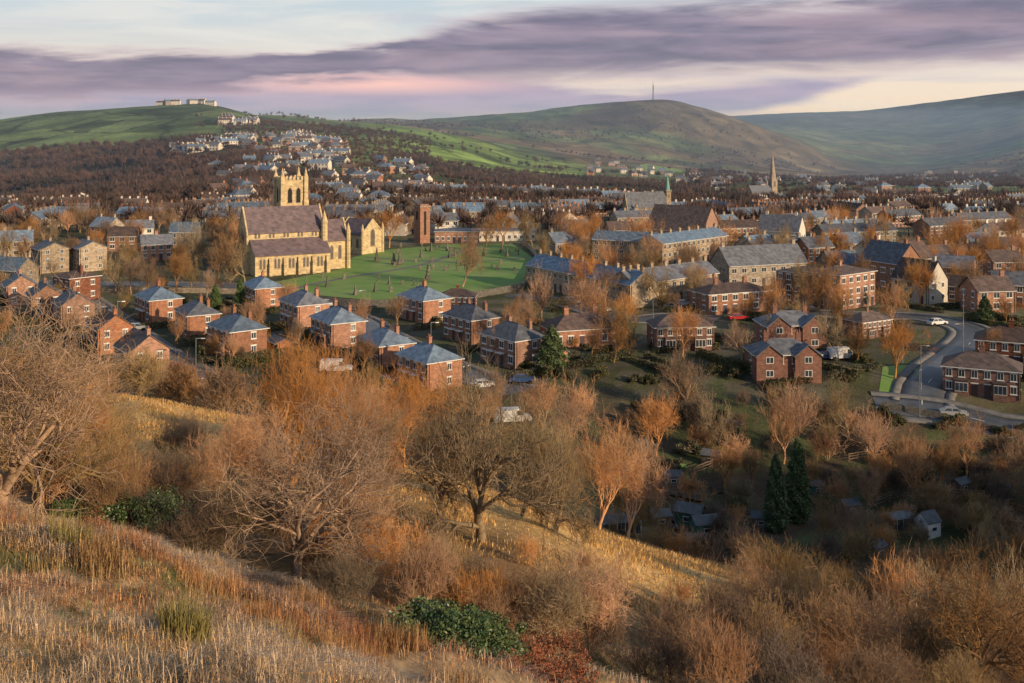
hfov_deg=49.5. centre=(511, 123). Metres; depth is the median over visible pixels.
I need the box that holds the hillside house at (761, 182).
[755,179,765,184]
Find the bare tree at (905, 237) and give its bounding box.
[895,232,916,241]
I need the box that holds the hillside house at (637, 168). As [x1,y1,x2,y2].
[635,165,642,170]
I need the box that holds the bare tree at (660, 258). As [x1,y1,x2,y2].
[649,251,665,265]
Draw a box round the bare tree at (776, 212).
[764,204,789,214]
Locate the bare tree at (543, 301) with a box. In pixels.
[526,260,558,317]
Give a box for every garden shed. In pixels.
[637,441,655,461]
[647,508,672,528]
[663,470,682,487]
[673,500,706,525]
[683,532,707,549]
[687,513,719,535]
[700,448,722,468]
[722,420,740,438]
[750,510,767,530]
[807,480,825,496]
[838,497,861,515]
[865,537,888,558]
[914,509,942,539]
[949,476,971,496]
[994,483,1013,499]
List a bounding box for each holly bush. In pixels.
[45,495,104,521]
[67,489,143,529]
[94,483,207,547]
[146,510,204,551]
[363,595,532,665]
[402,619,457,651]
[433,604,531,670]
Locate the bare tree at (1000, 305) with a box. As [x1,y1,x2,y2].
[991,294,1017,322]
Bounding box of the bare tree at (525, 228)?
[512,206,540,248]
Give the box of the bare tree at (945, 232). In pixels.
[940,223,956,243]
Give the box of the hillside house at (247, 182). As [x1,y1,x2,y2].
[237,179,258,186]
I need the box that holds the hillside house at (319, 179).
[308,175,324,182]
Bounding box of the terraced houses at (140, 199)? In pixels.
[119,196,148,204]
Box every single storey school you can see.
[434,228,479,242]
[474,228,536,240]
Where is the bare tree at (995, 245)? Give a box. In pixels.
[984,230,1010,249]
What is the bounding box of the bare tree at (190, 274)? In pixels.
[177,248,200,287]
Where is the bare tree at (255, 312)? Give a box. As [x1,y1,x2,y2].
[242,293,269,323]
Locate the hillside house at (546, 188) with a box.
[537,184,554,197]
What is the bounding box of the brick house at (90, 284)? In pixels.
[52,263,101,298]
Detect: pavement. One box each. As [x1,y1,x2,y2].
[39,280,539,386]
[50,284,509,394]
[96,296,258,392]
[503,295,713,322]
[525,292,722,316]
[785,308,990,405]
[814,315,955,399]
[870,391,1023,419]
[880,415,1016,437]
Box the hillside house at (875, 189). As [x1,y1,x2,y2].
[863,186,877,194]
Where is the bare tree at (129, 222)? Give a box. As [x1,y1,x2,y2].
[118,217,136,225]
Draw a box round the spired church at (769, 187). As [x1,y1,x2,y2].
[747,153,777,194]
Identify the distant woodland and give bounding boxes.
[0,131,218,198]
[195,106,1023,182]
[212,147,296,184]
[219,114,433,194]
[397,151,706,199]
[684,167,1023,199]
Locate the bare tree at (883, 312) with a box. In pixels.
[876,304,894,316]
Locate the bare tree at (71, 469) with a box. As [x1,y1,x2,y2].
[0,312,173,524]
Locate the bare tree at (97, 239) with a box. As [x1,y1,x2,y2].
[85,232,106,244]
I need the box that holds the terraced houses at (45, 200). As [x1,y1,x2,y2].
[30,197,61,206]
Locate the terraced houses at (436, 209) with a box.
[410,205,441,231]
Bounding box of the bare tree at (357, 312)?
[352,292,372,322]
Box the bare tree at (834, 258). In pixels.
[821,239,846,266]
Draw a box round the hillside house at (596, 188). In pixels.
[575,186,598,192]
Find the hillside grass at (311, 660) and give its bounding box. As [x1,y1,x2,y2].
[0,494,654,682]
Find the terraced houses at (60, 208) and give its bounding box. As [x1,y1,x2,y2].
[42,203,90,222]
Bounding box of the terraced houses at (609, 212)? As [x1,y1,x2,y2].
[587,198,622,216]
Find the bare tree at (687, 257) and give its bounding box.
[677,245,702,264]
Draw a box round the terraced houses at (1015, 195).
[1003,191,1023,198]
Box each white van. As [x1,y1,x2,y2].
[319,358,352,372]
[495,406,531,422]
[827,346,852,360]
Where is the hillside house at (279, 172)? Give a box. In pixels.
[273,168,288,174]
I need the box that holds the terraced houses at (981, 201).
[961,197,1011,207]
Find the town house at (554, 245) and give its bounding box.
[541,228,579,258]
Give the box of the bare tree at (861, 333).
[839,319,876,361]
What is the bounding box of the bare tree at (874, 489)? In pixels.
[848,455,887,509]
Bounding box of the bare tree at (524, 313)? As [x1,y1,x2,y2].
[517,304,542,326]
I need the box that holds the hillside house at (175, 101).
[170,99,180,104]
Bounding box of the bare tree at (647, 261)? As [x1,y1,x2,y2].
[631,246,662,267]
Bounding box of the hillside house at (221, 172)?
[216,169,231,175]
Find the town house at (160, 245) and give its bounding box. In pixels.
[140,229,173,260]
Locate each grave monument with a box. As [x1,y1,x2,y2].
[374,248,378,261]
[391,250,395,263]
[397,251,402,264]
[425,264,430,279]
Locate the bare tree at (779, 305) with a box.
[764,286,795,312]
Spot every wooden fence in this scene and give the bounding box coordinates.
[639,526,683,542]
[652,460,712,479]
[827,488,1018,521]
[848,440,1013,461]
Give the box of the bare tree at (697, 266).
[688,264,708,281]
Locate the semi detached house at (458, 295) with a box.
[442,284,477,305]
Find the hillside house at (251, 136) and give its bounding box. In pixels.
[240,133,255,140]
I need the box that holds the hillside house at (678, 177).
[676,174,684,181]
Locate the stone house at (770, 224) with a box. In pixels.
[757,209,805,237]
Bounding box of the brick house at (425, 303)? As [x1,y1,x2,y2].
[396,279,452,323]
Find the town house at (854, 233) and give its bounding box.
[831,227,862,249]
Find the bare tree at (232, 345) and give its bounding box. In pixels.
[217,331,242,360]
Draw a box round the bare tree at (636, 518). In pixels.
[605,428,690,540]
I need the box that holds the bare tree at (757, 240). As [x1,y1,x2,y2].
[742,233,771,244]
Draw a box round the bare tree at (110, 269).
[99,246,130,293]
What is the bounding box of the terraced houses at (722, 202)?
[707,197,729,214]
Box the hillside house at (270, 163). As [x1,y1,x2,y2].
[266,160,278,164]
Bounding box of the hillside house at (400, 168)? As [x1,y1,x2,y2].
[395,162,407,173]
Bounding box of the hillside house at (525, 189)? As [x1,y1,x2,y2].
[509,184,532,197]
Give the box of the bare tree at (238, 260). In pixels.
[223,236,248,282]
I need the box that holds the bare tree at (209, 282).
[200,268,219,298]
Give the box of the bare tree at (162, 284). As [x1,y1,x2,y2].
[149,276,165,286]
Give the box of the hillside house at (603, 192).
[600,188,618,195]
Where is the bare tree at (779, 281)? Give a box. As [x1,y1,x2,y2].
[765,270,786,301]
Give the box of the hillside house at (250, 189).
[233,185,257,197]
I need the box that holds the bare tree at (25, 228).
[14,216,40,241]
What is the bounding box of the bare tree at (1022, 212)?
[1016,208,1023,222]
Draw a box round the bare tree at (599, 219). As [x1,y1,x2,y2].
[588,207,602,226]
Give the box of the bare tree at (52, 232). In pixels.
[33,217,60,241]
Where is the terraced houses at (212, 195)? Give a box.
[201,191,225,198]
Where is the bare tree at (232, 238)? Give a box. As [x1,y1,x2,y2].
[208,221,244,271]
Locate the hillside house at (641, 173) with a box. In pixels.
[639,170,647,177]
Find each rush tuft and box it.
[0,504,48,528]
[7,543,66,579]
[12,507,62,526]
[45,502,102,551]
[54,514,100,531]
[73,525,133,576]
[81,534,139,570]
[81,538,139,584]
[99,518,171,549]
[106,526,142,540]
[117,523,179,565]
[151,585,229,650]
[169,547,226,597]
[181,572,249,611]
[184,539,228,574]
[189,561,251,600]
[218,589,279,619]
[223,590,283,618]
[252,600,323,651]
[253,599,309,630]
[254,600,309,632]
[262,602,320,645]
[280,580,348,618]
[314,612,395,667]
[323,595,385,649]
[340,618,407,671]
[342,598,382,620]
[352,612,411,654]
[364,616,416,653]
[375,608,396,622]
[379,616,446,651]
[424,655,501,682]
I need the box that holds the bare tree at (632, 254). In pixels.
[620,242,651,268]
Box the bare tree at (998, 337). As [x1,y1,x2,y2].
[985,326,1003,343]
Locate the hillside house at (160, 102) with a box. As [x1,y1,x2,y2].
[156,100,162,105]
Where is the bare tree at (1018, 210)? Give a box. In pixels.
[1013,204,1023,219]
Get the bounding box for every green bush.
[227,366,241,374]
[511,362,526,369]
[548,306,557,312]
[553,366,573,378]
[574,356,582,359]
[577,343,591,350]
[589,365,608,378]
[624,373,642,382]
[629,400,645,411]
[641,373,654,384]
[647,374,661,383]
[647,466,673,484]
[657,456,685,472]
[669,410,685,419]
[671,438,701,454]
[681,403,708,419]
[705,409,728,425]
[714,337,720,343]
[715,524,739,541]
[719,544,742,559]
[720,531,744,544]
[721,364,742,378]
[722,496,748,513]
[731,322,746,330]
[767,382,783,391]
[834,551,852,564]
[842,375,856,381]
[850,351,873,363]
[864,549,879,561]
[866,404,891,417]
[884,411,907,424]
[897,551,926,571]
[900,499,920,511]
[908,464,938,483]
[930,420,948,428]
[931,447,953,460]
[943,412,967,426]
[952,458,980,476]
[977,567,1012,590]
[978,483,991,493]
[991,425,1013,436]
[1014,423,1023,429]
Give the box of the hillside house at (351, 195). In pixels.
[339,189,362,200]
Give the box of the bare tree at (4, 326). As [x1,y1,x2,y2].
[0,318,11,334]
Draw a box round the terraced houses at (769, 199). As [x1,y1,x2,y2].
[761,198,785,203]
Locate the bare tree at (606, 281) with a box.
[592,266,619,304]
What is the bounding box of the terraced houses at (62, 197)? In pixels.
[61,194,88,201]
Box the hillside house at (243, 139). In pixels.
[239,137,249,146]
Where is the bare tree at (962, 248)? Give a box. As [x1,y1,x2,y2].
[952,239,970,255]
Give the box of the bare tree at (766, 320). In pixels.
[761,313,780,329]
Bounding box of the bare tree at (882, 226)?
[874,214,890,240]
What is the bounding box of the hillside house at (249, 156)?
[243,153,255,159]
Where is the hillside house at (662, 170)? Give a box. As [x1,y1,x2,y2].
[658,167,665,173]
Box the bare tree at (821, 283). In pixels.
[799,262,841,319]
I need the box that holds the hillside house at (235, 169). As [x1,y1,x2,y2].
[230,166,244,172]
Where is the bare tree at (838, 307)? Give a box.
[822,292,854,334]
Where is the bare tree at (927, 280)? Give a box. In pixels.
[902,253,939,303]
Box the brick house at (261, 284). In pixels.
[243,270,283,306]
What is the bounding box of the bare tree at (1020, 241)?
[1004,223,1023,254]
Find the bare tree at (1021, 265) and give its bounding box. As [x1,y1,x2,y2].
[1018,251,1023,270]
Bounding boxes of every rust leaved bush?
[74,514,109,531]
[485,657,530,675]
[487,648,550,681]
[512,634,564,671]
[527,649,577,682]
[535,628,587,666]
[549,653,600,682]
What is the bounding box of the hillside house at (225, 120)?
[218,117,230,124]
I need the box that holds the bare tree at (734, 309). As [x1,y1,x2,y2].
[730,304,740,313]
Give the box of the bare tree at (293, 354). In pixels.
[277,332,327,390]
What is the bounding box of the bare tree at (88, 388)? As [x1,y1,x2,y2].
[50,349,126,424]
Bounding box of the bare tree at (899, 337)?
[874,310,938,378]
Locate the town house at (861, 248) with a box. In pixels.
[853,234,883,254]
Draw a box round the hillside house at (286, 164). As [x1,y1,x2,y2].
[275,161,289,166]
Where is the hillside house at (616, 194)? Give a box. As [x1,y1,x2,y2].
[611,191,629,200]
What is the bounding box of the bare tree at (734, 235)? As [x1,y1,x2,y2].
[721,220,740,245]
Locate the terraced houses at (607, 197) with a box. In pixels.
[581,194,609,201]
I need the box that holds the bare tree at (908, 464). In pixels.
[866,424,938,498]
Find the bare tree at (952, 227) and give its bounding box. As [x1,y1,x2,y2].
[944,221,957,242]
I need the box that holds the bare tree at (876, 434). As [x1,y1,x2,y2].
[827,395,899,473]
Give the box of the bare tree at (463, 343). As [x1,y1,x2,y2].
[458,336,469,348]
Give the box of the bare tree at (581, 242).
[574,235,589,259]
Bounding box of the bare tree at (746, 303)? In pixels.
[737,288,756,316]
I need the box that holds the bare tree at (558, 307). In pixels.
[553,297,568,317]
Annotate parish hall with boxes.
[345,216,383,254]
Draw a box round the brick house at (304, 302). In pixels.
[278,283,331,327]
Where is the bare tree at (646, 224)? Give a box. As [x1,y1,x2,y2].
[625,209,665,231]
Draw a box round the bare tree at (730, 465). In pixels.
[705,436,744,487]
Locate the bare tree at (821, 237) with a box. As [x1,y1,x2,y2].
[813,231,829,252]
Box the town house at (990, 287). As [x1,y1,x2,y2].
[957,268,1016,312]
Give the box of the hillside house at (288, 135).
[283,132,293,138]
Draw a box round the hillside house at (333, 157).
[326,154,338,165]
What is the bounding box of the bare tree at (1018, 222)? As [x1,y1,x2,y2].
[1004,211,1023,234]
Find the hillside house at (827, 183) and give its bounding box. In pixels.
[820,180,829,190]
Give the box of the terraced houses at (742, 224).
[718,215,757,240]
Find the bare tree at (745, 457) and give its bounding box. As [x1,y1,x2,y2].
[732,443,768,491]
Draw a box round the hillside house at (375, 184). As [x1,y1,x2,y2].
[371,179,388,188]
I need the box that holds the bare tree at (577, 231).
[562,208,588,256]
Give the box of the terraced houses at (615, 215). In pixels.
[609,207,651,227]
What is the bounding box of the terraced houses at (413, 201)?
[406,194,436,210]
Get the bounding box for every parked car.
[131,323,146,330]
[381,374,398,381]
[462,361,468,368]
[470,378,494,388]
[510,373,534,383]
[663,302,680,308]
[677,299,688,304]
[727,313,748,320]
[801,304,818,311]
[818,350,828,358]
[926,318,947,325]
[938,406,968,416]
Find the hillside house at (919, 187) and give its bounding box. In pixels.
[914,183,931,191]
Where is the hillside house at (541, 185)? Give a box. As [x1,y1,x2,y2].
[528,183,542,198]
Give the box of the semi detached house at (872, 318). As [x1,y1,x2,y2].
[842,306,892,338]
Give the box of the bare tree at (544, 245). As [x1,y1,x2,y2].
[535,230,553,254]
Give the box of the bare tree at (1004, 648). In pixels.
[910,525,1023,682]
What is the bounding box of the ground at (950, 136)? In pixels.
[0,90,1023,682]
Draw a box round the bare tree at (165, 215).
[160,207,180,229]
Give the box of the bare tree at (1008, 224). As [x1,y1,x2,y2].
[998,214,1023,235]
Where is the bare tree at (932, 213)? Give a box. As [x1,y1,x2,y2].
[926,199,944,217]
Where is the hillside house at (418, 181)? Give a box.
[412,178,424,183]
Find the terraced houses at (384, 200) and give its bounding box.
[371,197,393,211]
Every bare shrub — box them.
[0,342,24,371]
[0,400,75,487]
[0,412,104,511]
[0,424,31,494]
[4,345,80,392]
[10,394,81,469]
[32,342,121,400]
[35,417,134,499]
[71,468,152,524]
[74,435,154,500]
[79,442,155,499]
[82,399,154,467]
[85,353,133,392]
[85,383,146,435]
[92,355,129,394]
[92,356,124,393]
[100,431,222,520]
[105,400,154,451]
[114,338,181,396]
[119,351,171,396]
[119,485,181,547]
[120,349,163,393]
[125,437,205,498]
[143,365,180,396]
[144,454,230,511]
[144,464,233,543]
[145,486,248,557]
[147,377,173,398]
[149,411,208,465]
[150,377,196,401]
[153,347,205,401]
[156,403,216,465]
[158,384,196,401]
[177,371,212,405]
[178,424,236,495]
[178,467,266,557]
[186,476,269,562]
[188,354,260,411]
[190,373,213,405]
[191,379,233,408]
[218,408,280,461]
[222,380,264,410]
[226,429,266,479]
[226,464,310,552]
[242,411,282,461]
[246,394,323,479]
[269,491,342,577]
[287,485,373,563]
[298,536,386,612]
[304,459,397,569]
[305,439,351,481]
[308,441,390,510]
[311,542,343,572]
[317,387,415,481]
[317,505,378,557]
[320,521,406,602]
[342,494,395,560]
[344,387,425,469]
[350,386,390,413]
[351,386,390,443]
[354,431,398,487]
[361,512,436,575]
[367,376,407,405]
[371,441,408,488]
[379,520,476,607]
[381,524,461,616]
[394,395,431,422]
[406,414,477,470]
[414,412,490,464]
[416,405,444,432]
[441,541,510,610]
[442,534,486,576]
[442,556,524,633]
[446,555,539,635]
[456,572,530,641]
[486,452,517,479]
[493,419,523,444]
[497,545,596,646]
[511,531,542,566]
[516,534,605,645]
[525,476,563,512]
[528,537,646,653]
[548,416,583,448]
[558,596,631,668]
[560,447,600,483]
[565,547,597,572]
[598,606,631,635]
[613,618,710,682]
[615,430,635,448]
[620,407,640,424]
[621,476,664,510]
[621,578,731,682]
[622,432,668,471]
[622,505,647,526]
[626,395,653,417]
[629,403,669,436]
[636,522,677,551]
[638,604,674,636]
[654,588,692,617]
[658,524,704,557]
[660,574,698,602]
[669,383,702,409]
[676,467,715,504]
[677,521,734,563]
[679,527,722,561]
[679,600,763,682]
[681,392,705,427]
[681,567,829,682]
[682,389,711,418]
[685,420,725,451]
[685,424,714,448]
[685,600,707,621]
[687,548,773,673]
[690,533,719,552]
[694,437,711,447]
[702,512,725,537]
[704,491,734,526]
[705,508,764,565]
[717,414,749,437]
[720,428,752,464]
[722,618,841,682]
[724,527,764,571]
[725,502,749,531]
[725,535,775,585]
[726,591,803,676]
[730,410,749,422]
[731,449,747,466]
[734,387,753,405]
[736,556,838,670]
[737,520,817,601]
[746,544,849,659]
[754,542,800,582]
[758,426,790,458]
[763,383,789,407]
[765,382,792,405]
[775,560,934,682]
[782,459,825,503]
[792,597,875,671]
[800,392,823,411]
[801,620,856,682]
[801,620,859,662]
[802,397,836,424]
[805,453,831,480]
[806,426,846,460]
[807,524,843,570]
[811,470,854,507]
[812,421,839,439]
[812,556,868,604]
[815,567,929,677]
[815,626,915,682]
[817,459,844,495]
[823,556,857,589]
[826,522,884,571]
[826,646,909,682]
[827,573,873,619]
[836,462,868,489]
[845,408,873,430]
[849,504,885,534]
[850,612,931,681]
[856,570,882,609]
[857,431,881,451]
[857,469,893,499]
[857,544,942,624]
[858,565,879,595]
[859,548,932,610]
[860,632,939,682]
[861,468,881,486]
[862,543,915,576]
[864,447,912,480]
[864,514,897,555]
[869,575,979,682]
[874,458,916,499]
[874,504,904,536]
[879,522,899,546]
[879,574,924,616]
[884,612,925,670]
[887,537,1009,659]
[888,436,909,454]
[890,501,913,514]
[894,497,918,514]
[895,537,932,573]
[900,512,926,538]
[901,432,931,456]
[901,523,931,547]
[904,441,927,460]
[904,609,949,657]
[905,477,956,509]
[906,566,953,615]
[908,538,956,572]
[910,471,962,506]
[915,491,966,534]
[918,645,998,682]
[922,559,966,583]
[922,657,993,682]
[931,559,966,583]
[935,539,978,565]
[941,555,1023,681]
[945,622,982,664]
[950,487,996,513]
[950,554,981,580]
[950,638,1023,682]
[951,500,994,536]
[956,494,1006,540]
[959,519,1019,566]
[960,569,1019,605]
[962,454,984,472]
[964,455,1007,481]
[965,521,981,542]
[969,490,994,505]
[973,431,1006,459]
[978,492,1015,526]
[983,468,1022,509]
[988,592,1023,681]
[989,456,1019,479]
[990,503,1023,537]
[991,431,1009,450]
[994,511,1020,536]
[1000,545,1023,576]
[1001,528,1023,559]
[1004,427,1023,463]
[1005,475,1023,512]
[1009,552,1023,585]
[1011,536,1023,564]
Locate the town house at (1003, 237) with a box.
[994,232,1023,250]
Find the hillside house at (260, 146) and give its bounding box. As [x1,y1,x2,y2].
[255,144,266,150]
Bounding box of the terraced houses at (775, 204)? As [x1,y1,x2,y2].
[756,201,793,212]
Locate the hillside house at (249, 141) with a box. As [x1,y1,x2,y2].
[243,138,256,147]
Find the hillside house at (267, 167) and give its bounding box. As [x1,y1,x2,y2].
[258,163,277,170]
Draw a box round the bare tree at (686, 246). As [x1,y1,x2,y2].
[670,239,701,261]
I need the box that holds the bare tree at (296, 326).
[279,314,307,350]
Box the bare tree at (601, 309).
[591,296,613,317]
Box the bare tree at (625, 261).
[620,250,635,268]
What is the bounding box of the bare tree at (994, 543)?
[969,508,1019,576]
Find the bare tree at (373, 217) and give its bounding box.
[360,211,381,226]
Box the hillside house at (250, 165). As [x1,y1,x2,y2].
[245,163,259,168]
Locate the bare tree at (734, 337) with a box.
[719,317,759,360]
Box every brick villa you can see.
[860,234,921,287]
[900,235,932,259]
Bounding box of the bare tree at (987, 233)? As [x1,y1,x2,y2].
[974,222,1000,240]
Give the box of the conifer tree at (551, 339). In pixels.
[534,325,570,371]
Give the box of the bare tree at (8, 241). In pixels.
[0,223,17,255]
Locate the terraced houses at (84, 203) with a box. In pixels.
[55,200,100,217]
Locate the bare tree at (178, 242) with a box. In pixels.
[172,231,202,265]
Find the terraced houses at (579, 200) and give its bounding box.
[557,196,589,204]
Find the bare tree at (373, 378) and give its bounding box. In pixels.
[362,360,385,396]
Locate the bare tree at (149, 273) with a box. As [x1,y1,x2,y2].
[132,257,165,288]
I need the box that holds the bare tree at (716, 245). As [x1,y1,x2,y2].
[705,230,729,262]
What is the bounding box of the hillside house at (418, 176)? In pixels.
[415,173,432,182]
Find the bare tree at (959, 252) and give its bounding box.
[947,238,968,254]
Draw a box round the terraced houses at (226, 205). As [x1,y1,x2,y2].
[206,203,228,209]
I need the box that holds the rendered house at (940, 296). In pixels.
[890,254,948,304]
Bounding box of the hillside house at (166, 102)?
[163,99,170,104]
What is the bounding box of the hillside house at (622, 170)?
[619,167,627,172]
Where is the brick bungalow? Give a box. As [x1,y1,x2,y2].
[538,304,622,347]
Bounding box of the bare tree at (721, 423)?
[698,391,739,453]
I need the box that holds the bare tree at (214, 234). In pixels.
[204,223,228,248]
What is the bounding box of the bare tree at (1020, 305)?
[1015,302,1023,310]
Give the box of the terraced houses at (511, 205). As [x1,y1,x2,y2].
[509,199,559,209]
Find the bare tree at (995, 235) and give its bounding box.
[971,227,1009,249]
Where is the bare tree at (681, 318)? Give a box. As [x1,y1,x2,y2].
[666,298,716,356]
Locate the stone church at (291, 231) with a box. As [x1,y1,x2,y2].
[237,166,350,276]
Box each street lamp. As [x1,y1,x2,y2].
[919,369,921,416]
[920,345,929,388]
[955,323,963,351]
[960,289,963,322]
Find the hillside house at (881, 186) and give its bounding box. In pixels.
[876,181,892,190]
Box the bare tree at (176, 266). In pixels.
[163,250,193,293]
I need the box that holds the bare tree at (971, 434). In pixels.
[938,409,992,476]
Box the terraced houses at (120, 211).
[115,204,163,223]
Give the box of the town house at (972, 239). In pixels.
[955,227,990,244]
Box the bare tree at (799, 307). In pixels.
[784,294,808,310]
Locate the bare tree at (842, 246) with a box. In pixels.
[838,238,852,249]
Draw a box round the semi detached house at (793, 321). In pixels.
[752,303,826,348]
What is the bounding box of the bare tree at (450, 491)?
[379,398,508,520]
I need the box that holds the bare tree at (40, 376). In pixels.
[0,334,87,418]
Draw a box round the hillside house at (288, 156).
[279,152,292,158]
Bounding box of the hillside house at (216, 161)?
[207,158,221,170]
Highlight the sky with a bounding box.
[0,0,1023,120]
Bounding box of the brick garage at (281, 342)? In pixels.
[267,334,291,353]
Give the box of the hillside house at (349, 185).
[332,181,352,195]
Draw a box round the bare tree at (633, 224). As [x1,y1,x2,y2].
[623,216,642,231]
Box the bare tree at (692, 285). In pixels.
[681,259,707,289]
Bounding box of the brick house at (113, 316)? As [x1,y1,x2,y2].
[86,306,136,354]
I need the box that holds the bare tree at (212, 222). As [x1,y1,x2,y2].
[201,215,228,248]
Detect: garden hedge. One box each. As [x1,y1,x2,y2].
[0,294,5,305]
[3,315,27,322]
[9,315,53,326]
[48,327,57,340]
[55,329,64,346]
[67,337,85,344]
[86,342,94,354]
[139,320,174,329]
[174,336,206,346]
[188,333,207,338]
[194,335,206,355]
[194,352,258,363]
[204,298,225,310]
[214,351,278,365]
[222,298,242,309]
[222,353,287,366]
[237,347,291,356]
[257,306,279,313]
[261,321,286,331]
[287,327,310,335]
[295,364,329,385]
[303,328,313,344]
[306,354,337,372]
[320,346,355,357]
[343,356,365,367]
[343,370,379,388]
[358,365,396,376]
[371,373,406,394]
[412,320,442,330]
[418,383,479,398]
[432,316,441,321]
[459,343,479,352]
[502,364,557,381]
[521,297,566,307]
[524,360,552,378]
[532,316,543,323]
[563,358,597,368]
[568,351,579,359]
[583,350,637,361]
[593,343,629,354]
[628,356,681,376]
[643,350,678,370]
[651,344,680,353]
[665,305,694,312]
[695,347,724,363]
[703,360,747,375]
[713,342,719,350]
[714,331,727,341]
[724,357,751,375]
[741,310,765,320]
[761,374,826,388]
[822,361,861,378]
[827,335,854,348]
[827,339,842,346]
[827,362,881,379]
[840,339,864,348]
[876,286,891,294]
[893,301,944,312]
[933,301,959,309]
[962,311,995,320]
[983,319,1023,326]
[993,312,1023,321]
[1008,319,1023,325]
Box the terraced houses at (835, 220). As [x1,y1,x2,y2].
[821,215,876,223]
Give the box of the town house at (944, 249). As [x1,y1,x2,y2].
[926,239,953,254]
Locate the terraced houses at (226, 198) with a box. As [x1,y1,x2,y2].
[192,196,235,201]
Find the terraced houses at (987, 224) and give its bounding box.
[977,217,1023,235]
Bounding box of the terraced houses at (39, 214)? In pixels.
[24,204,63,228]
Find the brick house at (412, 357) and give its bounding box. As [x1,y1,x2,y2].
[394,334,463,390]
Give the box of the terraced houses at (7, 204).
[0,198,25,212]
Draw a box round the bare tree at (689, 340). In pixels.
[678,328,694,350]
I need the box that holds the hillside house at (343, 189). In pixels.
[335,184,360,194]
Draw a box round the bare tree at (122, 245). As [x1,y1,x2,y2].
[116,235,140,263]
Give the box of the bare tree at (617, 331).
[602,310,638,362]
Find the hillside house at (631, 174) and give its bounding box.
[628,169,637,176]
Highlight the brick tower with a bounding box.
[413,204,430,243]
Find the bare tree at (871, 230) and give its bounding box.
[864,219,877,238]
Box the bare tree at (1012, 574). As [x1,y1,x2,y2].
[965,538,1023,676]
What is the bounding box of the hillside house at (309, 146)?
[307,141,320,148]
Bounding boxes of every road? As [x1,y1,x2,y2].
[39,281,531,394]
[90,299,211,378]
[509,293,719,320]
[787,309,984,407]
[872,395,1023,429]
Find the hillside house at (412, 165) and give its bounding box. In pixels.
[407,163,414,174]
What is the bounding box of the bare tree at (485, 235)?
[471,216,503,250]
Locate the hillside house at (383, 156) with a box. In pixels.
[373,153,386,164]
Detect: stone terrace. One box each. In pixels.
[525,248,658,307]
[609,254,719,303]
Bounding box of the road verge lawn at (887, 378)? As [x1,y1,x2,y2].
[879,365,916,391]
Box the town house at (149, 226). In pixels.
[125,215,154,233]
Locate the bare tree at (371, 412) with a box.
[302,367,399,496]
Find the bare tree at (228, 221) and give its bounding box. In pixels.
[222,213,239,235]
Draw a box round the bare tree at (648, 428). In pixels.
[631,384,680,463]
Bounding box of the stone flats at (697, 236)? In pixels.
[637,222,728,266]
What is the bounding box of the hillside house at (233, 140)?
[220,136,237,147]
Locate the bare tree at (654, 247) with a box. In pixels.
[635,228,670,261]
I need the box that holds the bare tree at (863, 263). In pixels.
[852,250,881,270]
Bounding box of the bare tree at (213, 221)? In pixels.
[205,211,220,231]
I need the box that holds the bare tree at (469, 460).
[391,329,628,575]
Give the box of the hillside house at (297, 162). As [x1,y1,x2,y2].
[286,159,300,171]
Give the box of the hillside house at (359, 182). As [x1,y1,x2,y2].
[351,177,368,193]
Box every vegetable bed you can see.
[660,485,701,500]
[672,523,688,530]
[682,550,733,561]
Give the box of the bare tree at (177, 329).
[167,305,189,346]
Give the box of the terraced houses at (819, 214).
[805,207,829,220]
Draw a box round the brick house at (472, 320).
[441,297,501,344]
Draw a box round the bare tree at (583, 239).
[572,230,591,248]
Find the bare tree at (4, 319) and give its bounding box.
[0,305,13,330]
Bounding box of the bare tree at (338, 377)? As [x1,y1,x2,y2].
[298,329,390,433]
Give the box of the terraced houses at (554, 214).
[544,206,578,229]
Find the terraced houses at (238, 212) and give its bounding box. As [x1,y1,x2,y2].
[201,207,240,227]
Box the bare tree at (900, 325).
[892,318,909,330]
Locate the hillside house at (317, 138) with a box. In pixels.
[314,134,331,142]
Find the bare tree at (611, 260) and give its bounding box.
[593,231,624,265]
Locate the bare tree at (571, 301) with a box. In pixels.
[562,297,578,310]
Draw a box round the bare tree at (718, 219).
[715,211,722,228]
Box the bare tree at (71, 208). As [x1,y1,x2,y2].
[63,202,81,231]
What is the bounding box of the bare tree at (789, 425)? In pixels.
[761,386,807,463]
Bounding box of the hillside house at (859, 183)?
[852,179,863,188]
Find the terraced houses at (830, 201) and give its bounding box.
[822,198,842,205]
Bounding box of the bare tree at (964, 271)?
[955,256,983,286]
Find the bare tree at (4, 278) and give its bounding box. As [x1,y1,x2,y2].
[0,269,9,280]
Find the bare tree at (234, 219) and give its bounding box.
[228,209,239,233]
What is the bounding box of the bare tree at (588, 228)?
[576,212,605,255]
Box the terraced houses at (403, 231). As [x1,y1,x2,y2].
[384,210,413,235]
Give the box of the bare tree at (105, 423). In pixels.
[48,373,137,494]
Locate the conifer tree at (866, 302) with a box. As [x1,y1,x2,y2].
[863,289,869,305]
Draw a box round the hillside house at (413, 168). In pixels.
[409,164,424,174]
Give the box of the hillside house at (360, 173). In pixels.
[350,169,366,178]
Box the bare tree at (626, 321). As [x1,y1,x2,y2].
[606,292,646,349]
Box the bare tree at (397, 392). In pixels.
[367,352,443,466]
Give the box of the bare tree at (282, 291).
[272,275,300,304]
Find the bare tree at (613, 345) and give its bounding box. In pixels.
[611,340,624,351]
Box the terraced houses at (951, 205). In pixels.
[931,200,958,216]
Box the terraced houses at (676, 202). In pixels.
[671,198,692,204]
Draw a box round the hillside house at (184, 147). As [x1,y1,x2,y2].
[181,142,198,152]
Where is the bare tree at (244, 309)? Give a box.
[237,295,257,316]
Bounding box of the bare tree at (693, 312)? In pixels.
[685,305,707,318]
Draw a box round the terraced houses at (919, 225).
[912,212,966,238]

